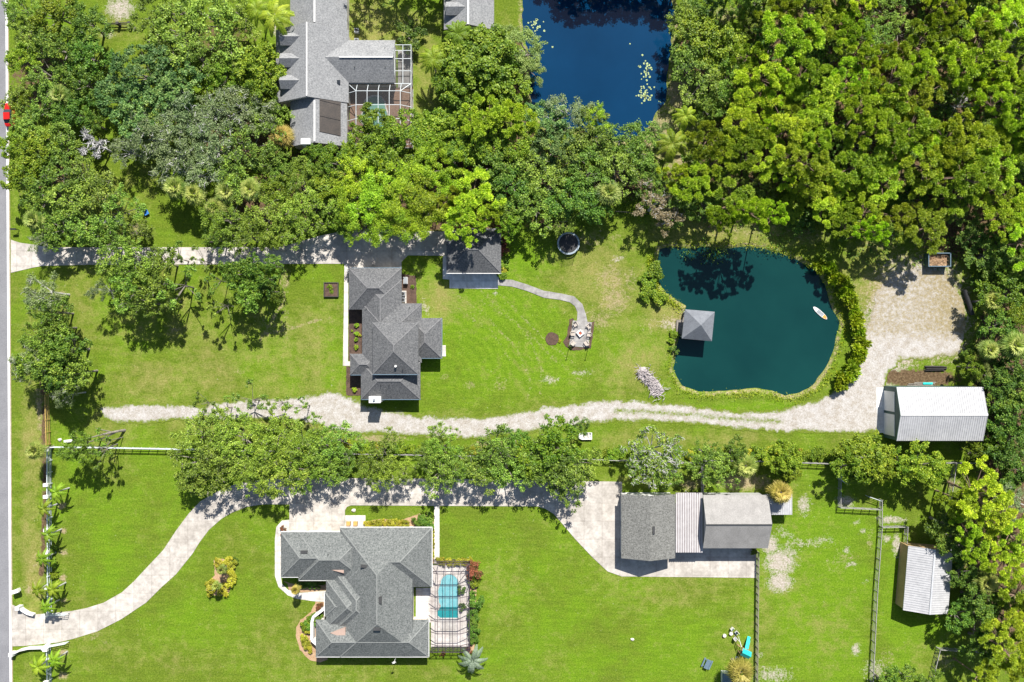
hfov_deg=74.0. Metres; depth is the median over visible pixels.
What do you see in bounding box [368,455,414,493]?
oak tree
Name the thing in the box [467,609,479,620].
shrub
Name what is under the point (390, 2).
oak tree
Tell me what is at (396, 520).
shrub
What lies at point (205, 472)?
oak tree
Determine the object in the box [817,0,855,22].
broadleaf tree
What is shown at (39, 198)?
broadleaf tree
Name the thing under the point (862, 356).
tall plant
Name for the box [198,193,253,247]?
oak tree
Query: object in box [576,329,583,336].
fire pit
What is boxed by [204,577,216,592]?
shrub
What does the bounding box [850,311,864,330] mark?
tall plant
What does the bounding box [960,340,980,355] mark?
bush
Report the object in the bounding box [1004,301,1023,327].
broadleaf tree
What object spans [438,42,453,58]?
palm tree
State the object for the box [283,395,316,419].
oak tree
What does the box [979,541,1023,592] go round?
pine tree
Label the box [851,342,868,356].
tall plant
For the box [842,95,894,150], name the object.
pine tree
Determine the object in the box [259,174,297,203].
broadleaf tree
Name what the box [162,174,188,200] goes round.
palm tree
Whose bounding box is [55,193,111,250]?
oak tree
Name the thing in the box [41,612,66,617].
driveway gate
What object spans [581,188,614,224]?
broadleaf tree
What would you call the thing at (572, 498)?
oak tree
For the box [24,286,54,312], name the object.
oak tree
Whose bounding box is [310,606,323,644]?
courtyard wall
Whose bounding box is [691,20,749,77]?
broadleaf tree
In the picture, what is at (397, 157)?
broadleaf tree
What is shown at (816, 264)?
tall plant
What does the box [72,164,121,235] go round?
oak tree
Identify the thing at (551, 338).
mulch bed
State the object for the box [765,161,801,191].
pine tree
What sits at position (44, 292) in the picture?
oak tree
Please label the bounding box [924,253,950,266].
dumpster
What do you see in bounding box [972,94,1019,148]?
oak tree
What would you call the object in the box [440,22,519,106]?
broadleaf tree
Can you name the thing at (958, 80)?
pine tree
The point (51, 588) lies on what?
palm tree
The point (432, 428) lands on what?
oak tree
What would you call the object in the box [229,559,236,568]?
shrub
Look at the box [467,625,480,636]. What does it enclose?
shrub
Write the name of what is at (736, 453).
broadleaf tree
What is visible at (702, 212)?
broadleaf tree
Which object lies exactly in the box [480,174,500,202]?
bush
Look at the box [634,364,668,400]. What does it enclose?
brush pile
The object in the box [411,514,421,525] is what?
shrub
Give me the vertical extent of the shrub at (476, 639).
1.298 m
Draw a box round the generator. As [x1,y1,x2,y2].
[403,277,407,283]
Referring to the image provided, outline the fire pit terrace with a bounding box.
[569,320,591,346]
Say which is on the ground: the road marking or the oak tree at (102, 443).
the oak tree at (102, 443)
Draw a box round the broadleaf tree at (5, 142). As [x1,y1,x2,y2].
[0,130,23,161]
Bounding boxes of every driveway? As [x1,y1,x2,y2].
[11,229,445,272]
[11,478,755,645]
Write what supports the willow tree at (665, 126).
on the ground
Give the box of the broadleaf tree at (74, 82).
[62,57,103,100]
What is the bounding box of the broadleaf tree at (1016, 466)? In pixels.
[999,449,1023,489]
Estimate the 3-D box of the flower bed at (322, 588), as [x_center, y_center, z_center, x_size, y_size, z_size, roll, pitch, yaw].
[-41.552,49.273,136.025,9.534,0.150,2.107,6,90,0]
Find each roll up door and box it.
[883,413,894,435]
[884,391,894,411]
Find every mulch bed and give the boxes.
[346,366,360,395]
[348,308,361,359]
[402,274,416,302]
[545,332,558,344]
[563,318,594,350]
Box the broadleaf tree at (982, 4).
[954,0,992,30]
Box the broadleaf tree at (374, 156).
[341,125,398,174]
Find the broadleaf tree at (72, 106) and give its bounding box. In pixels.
[47,94,96,129]
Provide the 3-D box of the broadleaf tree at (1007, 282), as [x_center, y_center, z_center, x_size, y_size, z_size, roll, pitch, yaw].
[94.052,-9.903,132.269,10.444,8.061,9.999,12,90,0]
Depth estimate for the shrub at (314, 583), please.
135.23 m
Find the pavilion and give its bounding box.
[676,309,714,340]
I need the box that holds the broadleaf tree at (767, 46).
[750,24,795,67]
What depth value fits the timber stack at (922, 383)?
135.65 m
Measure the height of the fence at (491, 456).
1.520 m
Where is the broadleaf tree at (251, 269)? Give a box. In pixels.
[240,252,281,299]
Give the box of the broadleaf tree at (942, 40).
[920,30,968,68]
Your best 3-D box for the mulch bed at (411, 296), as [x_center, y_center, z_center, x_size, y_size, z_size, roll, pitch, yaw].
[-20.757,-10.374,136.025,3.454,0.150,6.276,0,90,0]
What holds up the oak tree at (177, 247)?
on the ground
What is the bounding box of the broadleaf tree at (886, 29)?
[859,14,895,58]
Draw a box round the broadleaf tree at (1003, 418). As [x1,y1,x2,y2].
[989,391,1023,436]
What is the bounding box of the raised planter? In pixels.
[324,282,338,296]
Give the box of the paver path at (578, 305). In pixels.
[498,279,586,321]
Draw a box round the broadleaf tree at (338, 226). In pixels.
[324,207,361,237]
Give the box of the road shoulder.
[8,0,12,681]
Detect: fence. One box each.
[42,647,52,681]
[43,448,52,613]
[44,394,50,444]
[50,446,194,449]
[107,21,131,26]
[197,450,699,463]
[615,211,797,221]
[701,466,703,493]
[703,460,846,464]
[755,551,759,681]
[837,465,881,509]
[869,498,882,681]
[878,525,908,543]
[929,647,978,677]
[946,464,956,501]
[947,462,984,463]
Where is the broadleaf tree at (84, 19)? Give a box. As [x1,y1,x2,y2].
[64,0,114,45]
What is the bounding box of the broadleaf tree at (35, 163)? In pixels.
[13,128,67,180]
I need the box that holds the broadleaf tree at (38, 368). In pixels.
[14,345,73,388]
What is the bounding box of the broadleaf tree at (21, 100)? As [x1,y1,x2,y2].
[9,90,33,113]
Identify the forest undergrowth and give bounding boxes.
[277,0,1023,480]
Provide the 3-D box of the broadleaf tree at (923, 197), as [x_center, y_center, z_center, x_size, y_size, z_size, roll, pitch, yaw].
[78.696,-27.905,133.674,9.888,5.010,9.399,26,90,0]
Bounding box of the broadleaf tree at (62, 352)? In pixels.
[42,327,92,373]
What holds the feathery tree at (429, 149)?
on the ground
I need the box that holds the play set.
[737,636,751,658]
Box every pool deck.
[350,88,412,147]
[416,565,468,646]
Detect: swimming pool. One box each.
[361,95,388,126]
[436,573,458,618]
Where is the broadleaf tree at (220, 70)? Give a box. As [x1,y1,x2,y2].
[205,57,238,101]
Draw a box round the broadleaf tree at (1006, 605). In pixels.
[985,569,1023,618]
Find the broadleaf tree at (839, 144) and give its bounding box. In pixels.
[816,139,854,168]
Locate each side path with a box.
[343,264,349,365]
[434,506,439,562]
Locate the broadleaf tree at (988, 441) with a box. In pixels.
[979,434,1011,461]
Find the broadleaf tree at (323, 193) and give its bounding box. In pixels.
[306,171,355,204]
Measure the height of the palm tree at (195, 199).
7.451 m
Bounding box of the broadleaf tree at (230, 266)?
[218,255,259,290]
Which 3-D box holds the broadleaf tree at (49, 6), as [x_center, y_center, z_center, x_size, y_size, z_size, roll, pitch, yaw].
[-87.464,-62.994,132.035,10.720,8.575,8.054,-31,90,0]
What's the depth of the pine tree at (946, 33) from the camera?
125.84 m
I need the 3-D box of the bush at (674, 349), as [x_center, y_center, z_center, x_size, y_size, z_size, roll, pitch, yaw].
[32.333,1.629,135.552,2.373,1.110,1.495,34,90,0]
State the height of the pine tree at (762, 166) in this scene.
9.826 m
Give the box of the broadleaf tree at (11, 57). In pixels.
[4,41,44,72]
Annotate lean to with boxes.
[765,494,791,514]
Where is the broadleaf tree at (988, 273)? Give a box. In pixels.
[976,254,1023,290]
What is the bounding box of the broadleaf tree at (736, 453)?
[718,434,748,465]
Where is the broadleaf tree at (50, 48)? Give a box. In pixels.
[30,25,86,79]
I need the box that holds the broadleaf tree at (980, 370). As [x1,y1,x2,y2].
[956,355,985,379]
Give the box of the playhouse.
[721,670,731,681]
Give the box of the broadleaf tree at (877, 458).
[836,429,897,485]
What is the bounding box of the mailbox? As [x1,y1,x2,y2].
[10,588,20,594]
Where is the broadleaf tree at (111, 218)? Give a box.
[99,216,122,225]
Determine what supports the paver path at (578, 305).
on the ground
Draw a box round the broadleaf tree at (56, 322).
[37,313,76,340]
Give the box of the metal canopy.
[676,491,702,552]
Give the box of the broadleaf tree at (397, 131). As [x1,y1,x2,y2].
[372,108,426,156]
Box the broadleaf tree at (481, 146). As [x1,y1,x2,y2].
[458,114,510,166]
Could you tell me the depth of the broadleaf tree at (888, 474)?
130.58 m
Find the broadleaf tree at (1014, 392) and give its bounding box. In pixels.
[998,366,1023,412]
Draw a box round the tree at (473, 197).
[444,167,506,224]
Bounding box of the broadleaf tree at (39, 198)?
[17,178,61,215]
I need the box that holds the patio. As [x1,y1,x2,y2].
[443,256,498,288]
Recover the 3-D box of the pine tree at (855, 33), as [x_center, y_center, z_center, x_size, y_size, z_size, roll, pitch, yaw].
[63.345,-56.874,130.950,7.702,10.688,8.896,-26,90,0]
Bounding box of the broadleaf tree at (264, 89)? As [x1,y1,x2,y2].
[235,71,278,115]
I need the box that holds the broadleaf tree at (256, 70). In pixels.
[231,39,286,92]
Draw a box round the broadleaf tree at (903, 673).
[898,663,924,681]
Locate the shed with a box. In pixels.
[895,542,952,614]
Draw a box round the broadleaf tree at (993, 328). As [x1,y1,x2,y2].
[980,308,1018,348]
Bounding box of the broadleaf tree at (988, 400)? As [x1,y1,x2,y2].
[985,390,1014,415]
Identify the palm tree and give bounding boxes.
[22,209,54,231]
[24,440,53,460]
[29,654,49,676]
[31,578,48,597]
[36,548,55,566]
[37,499,57,516]
[41,524,61,543]
[41,597,59,614]
[46,579,66,596]
[47,83,78,108]
[47,649,67,667]
[49,482,69,500]
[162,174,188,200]
[182,183,207,206]
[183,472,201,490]
[204,197,229,218]
[211,580,223,589]
[214,181,237,205]
[216,563,227,574]
[239,176,262,202]
[245,0,272,26]
[257,0,294,37]
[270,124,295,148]
[291,584,301,594]
[419,45,447,76]
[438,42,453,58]
[442,20,472,45]
[458,644,487,673]
[595,179,622,205]
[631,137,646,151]
[655,128,687,162]
[671,104,696,129]
[724,656,755,681]
[731,453,758,478]
[766,478,792,504]
[965,570,999,594]
[971,290,1002,309]
[976,338,1000,360]
[997,330,1023,359]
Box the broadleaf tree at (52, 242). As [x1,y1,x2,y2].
[31,205,87,251]
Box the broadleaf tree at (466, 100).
[445,85,488,129]
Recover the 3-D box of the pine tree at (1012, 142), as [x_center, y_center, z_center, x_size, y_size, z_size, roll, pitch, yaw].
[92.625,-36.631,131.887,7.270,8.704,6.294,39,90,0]
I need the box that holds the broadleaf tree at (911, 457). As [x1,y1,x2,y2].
[887,445,918,479]
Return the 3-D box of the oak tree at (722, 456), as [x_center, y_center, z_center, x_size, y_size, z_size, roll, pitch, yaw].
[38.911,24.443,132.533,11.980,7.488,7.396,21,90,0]
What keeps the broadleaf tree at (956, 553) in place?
on the ground
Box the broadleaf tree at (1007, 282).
[973,264,1023,313]
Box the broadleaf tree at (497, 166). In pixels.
[471,139,509,190]
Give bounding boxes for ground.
[9,0,1023,681]
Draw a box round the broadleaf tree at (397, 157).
[364,136,416,186]
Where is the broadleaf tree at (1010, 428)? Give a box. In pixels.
[986,410,1022,440]
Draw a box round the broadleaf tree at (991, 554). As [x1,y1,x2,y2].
[973,522,1022,562]
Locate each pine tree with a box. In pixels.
[429,185,465,215]
[440,189,490,247]
[470,203,503,227]
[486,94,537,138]
[656,162,688,188]
[669,160,715,202]
[685,120,727,160]
[699,129,743,176]
[705,204,740,236]
[707,169,767,225]
[708,93,761,149]
[714,122,771,176]
[729,41,767,69]
[729,65,773,113]
[730,196,771,232]
[735,43,784,100]
[751,94,776,128]
[751,129,790,182]
[752,0,795,19]
[752,198,789,230]
[753,118,784,148]
[762,10,825,71]
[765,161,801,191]
[766,97,817,157]
[768,57,806,106]
[773,135,833,199]
[781,88,807,123]
[783,52,832,101]
[784,88,843,141]
[788,124,834,163]
[788,158,838,204]
[790,74,853,123]
[791,0,841,42]
[799,189,847,228]
[812,6,854,46]
[822,202,863,240]
[824,160,850,199]
[825,133,892,187]
[826,55,872,99]
[833,9,874,56]
[833,81,880,138]
[837,0,877,12]
[837,41,881,77]
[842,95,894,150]
[845,215,891,246]
[846,179,881,213]
[848,146,905,205]
[849,191,889,232]
[850,60,886,108]
[857,74,907,128]
[867,52,925,116]
[868,40,904,73]
[875,140,909,177]
[876,101,945,154]
[876,201,922,237]
[882,148,925,199]
[887,145,948,195]
[890,76,947,123]
[895,115,953,167]
[895,198,949,254]
[896,48,941,83]
[900,18,946,70]
[914,9,961,42]
[921,0,967,24]
[921,108,973,168]
[924,162,961,185]
[927,168,982,217]
[929,41,985,90]
[930,148,1002,199]
[933,476,988,518]
[937,130,986,172]
[941,27,1018,82]
[946,118,1012,167]
[946,454,1014,527]
[948,511,983,547]
[949,8,1000,52]
[950,74,991,103]
[953,657,996,681]
[960,536,997,564]
[962,498,1018,539]
[963,134,1019,192]
[965,0,1023,42]
[971,78,1018,124]
[971,618,1023,681]
[972,168,1015,210]
[978,52,1023,91]
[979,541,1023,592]
[980,193,1023,243]
[984,513,1023,562]
[988,127,1020,160]
[990,0,1010,14]
[991,79,1023,133]
[991,597,1023,651]
[997,183,1023,220]
[997,566,1023,611]
[998,649,1023,681]
[999,84,1023,109]
[999,135,1023,166]
[1006,221,1023,271]
[1007,100,1023,137]
[1013,23,1023,82]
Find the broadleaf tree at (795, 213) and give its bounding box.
[779,186,811,223]
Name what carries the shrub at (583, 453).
on the ground
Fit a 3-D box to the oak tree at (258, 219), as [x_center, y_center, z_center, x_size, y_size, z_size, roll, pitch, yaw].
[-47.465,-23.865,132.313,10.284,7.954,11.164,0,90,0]
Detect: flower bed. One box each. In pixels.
[206,559,234,595]
[284,581,325,591]
[296,602,327,661]
[366,513,433,562]
[442,564,476,653]
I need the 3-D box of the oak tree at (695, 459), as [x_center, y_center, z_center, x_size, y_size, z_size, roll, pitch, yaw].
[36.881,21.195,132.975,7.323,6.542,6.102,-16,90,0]
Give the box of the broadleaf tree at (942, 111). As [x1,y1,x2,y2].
[917,81,953,121]
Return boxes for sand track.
[99,266,965,439]
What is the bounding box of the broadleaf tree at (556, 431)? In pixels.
[520,413,583,474]
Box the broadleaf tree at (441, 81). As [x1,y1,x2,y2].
[431,52,494,110]
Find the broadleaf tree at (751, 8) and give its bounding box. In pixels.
[743,0,779,22]
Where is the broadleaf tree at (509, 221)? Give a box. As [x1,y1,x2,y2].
[495,210,523,242]
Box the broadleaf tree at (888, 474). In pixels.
[871,452,897,485]
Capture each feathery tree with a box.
[331,172,376,221]
[337,153,386,195]
[343,172,388,224]
[344,203,381,247]
[358,160,409,216]
[367,208,396,242]
[373,198,418,244]
[377,158,437,207]
[378,184,414,236]
[398,143,451,193]
[402,173,449,228]
[402,207,441,240]
[420,136,444,164]
[423,164,463,204]
[439,140,467,178]
[580,100,610,133]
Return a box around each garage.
[444,0,493,34]
[446,228,500,273]
[620,492,674,560]
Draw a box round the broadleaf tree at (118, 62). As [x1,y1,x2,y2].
[99,43,176,103]
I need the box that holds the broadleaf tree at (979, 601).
[960,578,999,627]
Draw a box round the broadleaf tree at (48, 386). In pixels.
[40,365,79,397]
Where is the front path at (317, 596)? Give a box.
[275,520,325,601]
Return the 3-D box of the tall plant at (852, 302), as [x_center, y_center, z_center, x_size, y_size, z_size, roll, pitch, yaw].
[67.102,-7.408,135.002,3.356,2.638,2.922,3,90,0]
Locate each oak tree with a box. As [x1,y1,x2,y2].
[0,75,37,116]
[1,0,44,35]
[6,12,48,60]
[7,342,47,379]
[8,118,37,140]
[9,365,43,385]
[11,110,51,158]
[16,321,48,351]
[19,45,72,95]
[20,153,85,193]
[20,270,69,313]
[21,77,81,128]
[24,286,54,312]
[25,294,74,329]
[27,216,60,253]
[27,321,76,354]
[29,179,97,230]
[40,116,93,171]
[48,384,85,408]
[54,442,89,461]
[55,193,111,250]
[59,139,102,198]
[59,349,97,395]
[68,429,100,458]
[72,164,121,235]
[75,448,104,465]
[78,443,117,470]
[83,277,120,301]
[88,218,130,254]
[93,427,122,456]
[94,182,146,229]
[94,249,141,295]
[107,133,151,169]
[107,261,149,313]
[116,236,159,288]
[117,208,154,243]
[119,106,189,163]
[120,286,160,318]
[124,252,175,306]
[126,0,172,36]
[140,244,179,282]
[143,30,189,67]
[144,108,205,189]
[145,95,181,147]
[146,0,204,65]
[149,283,181,315]
[153,84,225,151]
[156,265,201,309]
[158,0,203,28]
[167,240,188,263]
[167,441,227,486]
[169,409,227,455]
[172,461,202,495]
[175,138,219,193]
[176,27,225,84]
[176,109,242,184]
[180,0,245,60]
[187,85,262,145]
[189,244,211,273]
[192,390,215,411]
[196,442,237,498]
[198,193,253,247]
[201,226,237,256]
[202,405,236,453]
[204,269,227,295]
[204,433,256,478]
[206,297,235,319]
[209,21,243,68]
[209,143,257,198]
[209,411,272,462]
[213,84,280,136]
[216,395,240,421]
[218,0,260,39]
[218,112,287,177]
[218,211,269,257]
[224,47,250,80]
[226,274,263,313]
[227,443,279,497]
[231,378,268,410]
[236,189,291,244]
[239,404,303,474]
[244,439,310,499]
[250,103,294,135]
[251,144,299,176]
[253,185,317,235]
[259,253,285,275]
[263,395,291,415]
[265,218,295,250]
[269,156,288,186]
[270,158,312,203]
[272,419,328,474]
[277,209,326,250]
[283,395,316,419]
[286,172,339,224]
[286,451,322,496]
[290,153,337,188]
[300,415,338,473]
[303,446,352,487]
[316,190,365,234]
[318,420,367,465]
[336,442,363,481]
[354,451,387,485]
[357,426,401,474]
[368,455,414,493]
[382,0,393,6]
[391,461,416,484]
[412,440,435,474]
[419,444,467,499]
[425,433,463,467]
[427,421,460,444]
[440,453,476,493]
[455,454,498,496]
[461,423,518,476]
[476,437,528,491]
[491,136,556,189]
[495,193,534,222]
[509,187,559,237]
[515,431,570,494]
[525,163,578,217]
[533,443,588,512]
[538,93,598,134]
[549,103,609,154]
[550,204,578,236]
[552,446,609,490]
[554,119,594,181]
[558,484,578,503]
[563,416,589,438]
[568,143,613,195]
[576,114,623,169]
[592,118,645,162]
[594,138,648,204]
[614,121,662,173]
[619,435,655,475]
[624,454,656,484]
[627,153,665,197]
[630,424,682,473]
[635,449,679,491]
[638,161,673,208]
[652,459,683,490]
[655,171,702,228]
[657,433,688,472]
[664,1,703,37]
[669,20,713,92]
[678,54,727,104]
[684,444,740,489]
[687,436,720,468]
[707,53,744,98]
[708,82,738,116]
[714,164,745,195]
[728,0,754,18]
[736,10,764,38]
[742,171,774,198]
[817,35,853,81]
[822,100,859,148]
[840,128,877,156]
[863,0,900,33]
[872,217,906,244]
[887,7,920,54]
[934,68,969,104]
[937,86,979,124]
[947,198,981,237]
[958,99,982,136]
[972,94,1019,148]
[992,481,1023,521]
[1002,37,1022,58]
[1011,15,1021,43]
[1015,160,1023,178]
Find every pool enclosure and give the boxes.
[348,48,412,147]
[430,559,469,652]
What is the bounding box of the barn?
[883,386,987,440]
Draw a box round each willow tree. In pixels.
[497,23,520,39]
[505,25,547,72]
[518,54,546,86]
[648,121,676,155]
[970,356,994,384]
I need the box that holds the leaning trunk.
[92,428,125,440]
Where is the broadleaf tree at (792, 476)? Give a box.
[769,453,802,483]
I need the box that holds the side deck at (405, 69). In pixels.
[398,50,412,87]
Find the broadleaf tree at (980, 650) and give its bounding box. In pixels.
[957,626,1008,663]
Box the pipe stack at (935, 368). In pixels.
[924,366,946,371]
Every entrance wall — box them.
[8,646,41,656]
[15,605,35,615]
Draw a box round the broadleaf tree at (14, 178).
[0,151,46,195]
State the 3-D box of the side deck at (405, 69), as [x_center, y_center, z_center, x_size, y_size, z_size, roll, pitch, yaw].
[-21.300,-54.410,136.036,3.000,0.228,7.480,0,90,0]
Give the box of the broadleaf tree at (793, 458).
[761,439,803,479]
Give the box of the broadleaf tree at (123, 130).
[108,74,159,140]
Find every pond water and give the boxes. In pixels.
[522,0,674,137]
[658,246,838,394]
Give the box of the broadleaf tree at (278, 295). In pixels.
[251,275,283,303]
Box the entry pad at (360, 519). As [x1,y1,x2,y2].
[345,515,364,526]
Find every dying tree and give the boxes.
[632,179,684,226]
[654,204,677,237]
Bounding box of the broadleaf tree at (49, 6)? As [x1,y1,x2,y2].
[28,0,83,33]
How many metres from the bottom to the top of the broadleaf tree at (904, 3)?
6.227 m
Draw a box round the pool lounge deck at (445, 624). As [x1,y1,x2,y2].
[432,619,455,641]
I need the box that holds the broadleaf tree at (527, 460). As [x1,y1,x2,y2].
[515,443,542,480]
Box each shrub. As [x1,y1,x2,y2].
[48,545,57,552]
[48,556,57,567]
[48,571,57,578]
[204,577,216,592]
[206,588,212,596]
[213,557,223,568]
[217,582,228,596]
[221,556,232,568]
[225,568,236,579]
[225,577,236,588]
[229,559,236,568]
[300,621,309,631]
[300,634,307,639]
[300,638,310,645]
[301,581,308,588]
[303,618,315,630]
[305,581,312,588]
[306,612,315,621]
[307,645,311,653]
[310,581,318,588]
[312,610,323,619]
[316,602,322,610]
[342,438,351,452]
[355,442,367,455]
[361,443,369,453]
[363,521,370,526]
[370,519,377,526]
[381,518,389,526]
[386,519,394,526]
[390,447,400,457]
[391,518,398,526]
[393,440,407,453]
[401,520,409,526]
[405,443,414,453]
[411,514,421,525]
[415,516,430,526]
[421,511,432,525]
[435,557,441,564]
[457,584,465,594]
[458,603,466,611]
[462,445,471,454]
[465,560,483,580]
[467,590,484,608]
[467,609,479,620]
[467,616,477,627]
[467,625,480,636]
[468,576,479,588]
[470,445,479,455]
[470,634,479,644]
[497,271,507,279]
[501,232,507,249]
[501,243,509,256]
[501,256,509,268]
[581,448,589,461]
[591,447,600,458]
[601,447,610,459]
[604,449,617,461]
[612,444,625,459]
[638,271,657,288]
[638,286,655,303]
[644,282,656,296]
[647,260,664,278]
[652,289,668,306]
[667,338,674,343]
[670,329,679,337]
[686,449,694,461]
[750,444,762,460]
[750,548,756,554]
[758,445,767,458]
[800,449,811,461]
[808,450,816,461]
[814,445,826,462]
[825,450,833,460]
[829,447,841,460]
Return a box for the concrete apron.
[877,387,883,432]
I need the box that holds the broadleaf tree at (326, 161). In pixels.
[300,141,352,177]
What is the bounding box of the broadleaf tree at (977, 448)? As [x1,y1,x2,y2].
[960,441,983,460]
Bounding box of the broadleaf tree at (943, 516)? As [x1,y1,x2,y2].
[924,498,963,552]
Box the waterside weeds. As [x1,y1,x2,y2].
[642,240,847,403]
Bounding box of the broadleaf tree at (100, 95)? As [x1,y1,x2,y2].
[92,72,149,117]
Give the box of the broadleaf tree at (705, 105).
[696,92,720,122]
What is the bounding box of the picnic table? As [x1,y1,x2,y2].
[701,658,712,669]
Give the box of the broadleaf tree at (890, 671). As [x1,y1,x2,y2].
[874,664,900,681]
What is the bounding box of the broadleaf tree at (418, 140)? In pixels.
[405,106,450,154]
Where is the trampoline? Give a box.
[557,231,580,254]
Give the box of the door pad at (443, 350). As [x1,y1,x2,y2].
[442,345,445,355]
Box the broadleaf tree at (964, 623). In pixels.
[944,599,979,634]
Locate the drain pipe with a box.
[962,289,974,314]
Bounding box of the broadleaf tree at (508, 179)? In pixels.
[488,161,539,209]
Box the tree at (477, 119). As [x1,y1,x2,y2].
[457,93,523,140]
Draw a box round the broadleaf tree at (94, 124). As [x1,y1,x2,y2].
[81,110,108,133]
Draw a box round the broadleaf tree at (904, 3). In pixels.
[899,0,916,7]
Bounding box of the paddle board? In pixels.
[813,307,826,318]
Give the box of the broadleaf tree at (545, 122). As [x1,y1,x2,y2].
[523,99,569,148]
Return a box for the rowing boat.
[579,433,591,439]
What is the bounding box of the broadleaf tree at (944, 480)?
[920,462,951,484]
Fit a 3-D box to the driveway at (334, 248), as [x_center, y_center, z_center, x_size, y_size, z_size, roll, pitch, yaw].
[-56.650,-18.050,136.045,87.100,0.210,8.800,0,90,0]
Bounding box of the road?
[0,0,9,681]
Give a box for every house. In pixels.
[276,0,395,151]
[281,526,432,656]
[348,267,441,402]
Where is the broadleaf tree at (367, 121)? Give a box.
[349,102,392,152]
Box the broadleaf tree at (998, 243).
[978,217,1023,258]
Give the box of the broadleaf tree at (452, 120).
[424,109,472,147]
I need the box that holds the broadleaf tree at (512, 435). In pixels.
[501,427,530,449]
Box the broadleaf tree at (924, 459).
[896,438,949,490]
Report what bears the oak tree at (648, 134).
on the ground
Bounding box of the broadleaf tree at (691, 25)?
[675,7,729,64]
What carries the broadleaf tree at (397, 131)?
on the ground
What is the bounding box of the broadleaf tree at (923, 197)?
[892,173,942,217]
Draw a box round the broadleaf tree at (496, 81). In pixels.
[473,50,532,110]
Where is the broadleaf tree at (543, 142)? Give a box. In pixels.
[528,123,582,174]
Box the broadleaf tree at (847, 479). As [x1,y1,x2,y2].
[829,445,875,484]
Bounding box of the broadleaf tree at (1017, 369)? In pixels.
[993,352,1023,389]
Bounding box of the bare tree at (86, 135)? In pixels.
[78,128,111,157]
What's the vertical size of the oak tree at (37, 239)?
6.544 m
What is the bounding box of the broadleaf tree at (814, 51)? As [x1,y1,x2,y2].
[781,33,828,82]
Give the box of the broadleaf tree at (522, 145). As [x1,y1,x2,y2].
[500,115,538,168]
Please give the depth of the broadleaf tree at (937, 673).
131.38 m
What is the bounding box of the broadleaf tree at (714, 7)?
[683,0,726,25]
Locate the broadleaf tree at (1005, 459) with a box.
[981,424,1023,469]
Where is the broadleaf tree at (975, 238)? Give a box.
[955,220,994,249]
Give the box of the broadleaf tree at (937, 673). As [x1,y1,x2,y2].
[920,669,946,681]
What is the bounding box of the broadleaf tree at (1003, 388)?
[981,367,1021,407]
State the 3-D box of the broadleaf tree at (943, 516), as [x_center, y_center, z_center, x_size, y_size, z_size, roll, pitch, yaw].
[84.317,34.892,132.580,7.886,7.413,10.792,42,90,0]
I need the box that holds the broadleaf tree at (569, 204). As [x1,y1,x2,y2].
[543,177,600,221]
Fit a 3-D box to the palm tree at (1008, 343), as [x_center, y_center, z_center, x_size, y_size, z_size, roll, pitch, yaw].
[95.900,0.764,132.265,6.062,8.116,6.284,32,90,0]
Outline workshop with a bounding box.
[703,493,771,547]
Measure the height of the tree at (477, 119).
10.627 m
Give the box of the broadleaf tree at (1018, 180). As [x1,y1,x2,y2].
[1013,165,1023,190]
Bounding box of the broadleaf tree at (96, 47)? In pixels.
[64,33,114,75]
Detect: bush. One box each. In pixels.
[265,147,288,176]
[394,20,420,54]
[406,19,427,37]
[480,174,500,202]
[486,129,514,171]
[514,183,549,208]
[595,141,613,177]
[668,188,689,206]
[668,346,679,354]
[677,164,712,179]
[681,146,703,165]
[718,124,741,137]
[734,153,746,167]
[745,0,762,20]
[745,4,762,31]
[748,187,765,195]
[760,105,783,117]
[767,161,792,187]
[782,212,793,229]
[787,202,818,232]
[790,207,811,236]
[801,204,826,223]
[814,81,841,102]
[823,55,840,86]
[825,197,847,212]
[828,120,848,138]
[838,213,862,241]
[868,239,876,252]
[909,134,919,158]
[910,16,941,28]
[916,8,925,28]
[928,0,945,13]
[951,3,976,35]
[952,542,972,572]
[959,569,981,603]
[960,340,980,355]
[966,270,993,287]
[967,65,992,86]
[975,307,1005,337]
[982,112,991,125]
[982,429,999,445]
[985,348,1013,384]
[987,94,1003,104]
[990,44,1007,74]
[998,464,1021,493]
[1008,186,1023,201]
[1014,105,1022,128]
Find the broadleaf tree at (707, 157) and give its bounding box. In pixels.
[684,145,715,175]
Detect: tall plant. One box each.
[809,259,827,274]
[818,260,837,273]
[827,272,840,287]
[828,263,840,280]
[834,378,845,392]
[835,370,851,384]
[836,276,852,286]
[836,286,855,299]
[837,272,851,284]
[838,279,855,295]
[841,291,858,305]
[841,358,859,374]
[843,298,859,309]
[847,370,861,382]
[848,301,858,312]
[848,306,860,316]
[850,310,865,323]
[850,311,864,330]
[851,327,865,338]
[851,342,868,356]
[851,354,865,363]
[852,333,872,348]
[852,360,861,370]
[854,348,866,361]
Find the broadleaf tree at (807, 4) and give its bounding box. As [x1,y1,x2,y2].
[803,0,816,11]
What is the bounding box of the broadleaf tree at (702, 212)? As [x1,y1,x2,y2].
[689,189,718,222]
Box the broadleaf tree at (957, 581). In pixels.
[946,560,981,588]
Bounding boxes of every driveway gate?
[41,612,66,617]
[41,641,68,649]
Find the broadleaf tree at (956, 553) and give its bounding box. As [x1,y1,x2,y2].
[934,519,985,562]
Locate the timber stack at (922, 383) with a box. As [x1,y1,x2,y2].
[907,382,935,385]
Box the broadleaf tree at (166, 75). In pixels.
[146,49,205,114]
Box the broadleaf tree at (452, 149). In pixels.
[442,134,475,178]
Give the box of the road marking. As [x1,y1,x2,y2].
[5,0,11,681]
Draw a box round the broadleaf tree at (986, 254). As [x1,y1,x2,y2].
[963,232,1017,278]
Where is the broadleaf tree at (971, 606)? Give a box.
[962,598,1011,647]
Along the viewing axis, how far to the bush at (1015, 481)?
132.89 m
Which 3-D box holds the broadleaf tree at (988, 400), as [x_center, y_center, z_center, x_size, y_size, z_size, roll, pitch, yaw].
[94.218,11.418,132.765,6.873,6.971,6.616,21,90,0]
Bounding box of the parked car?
[3,103,15,126]

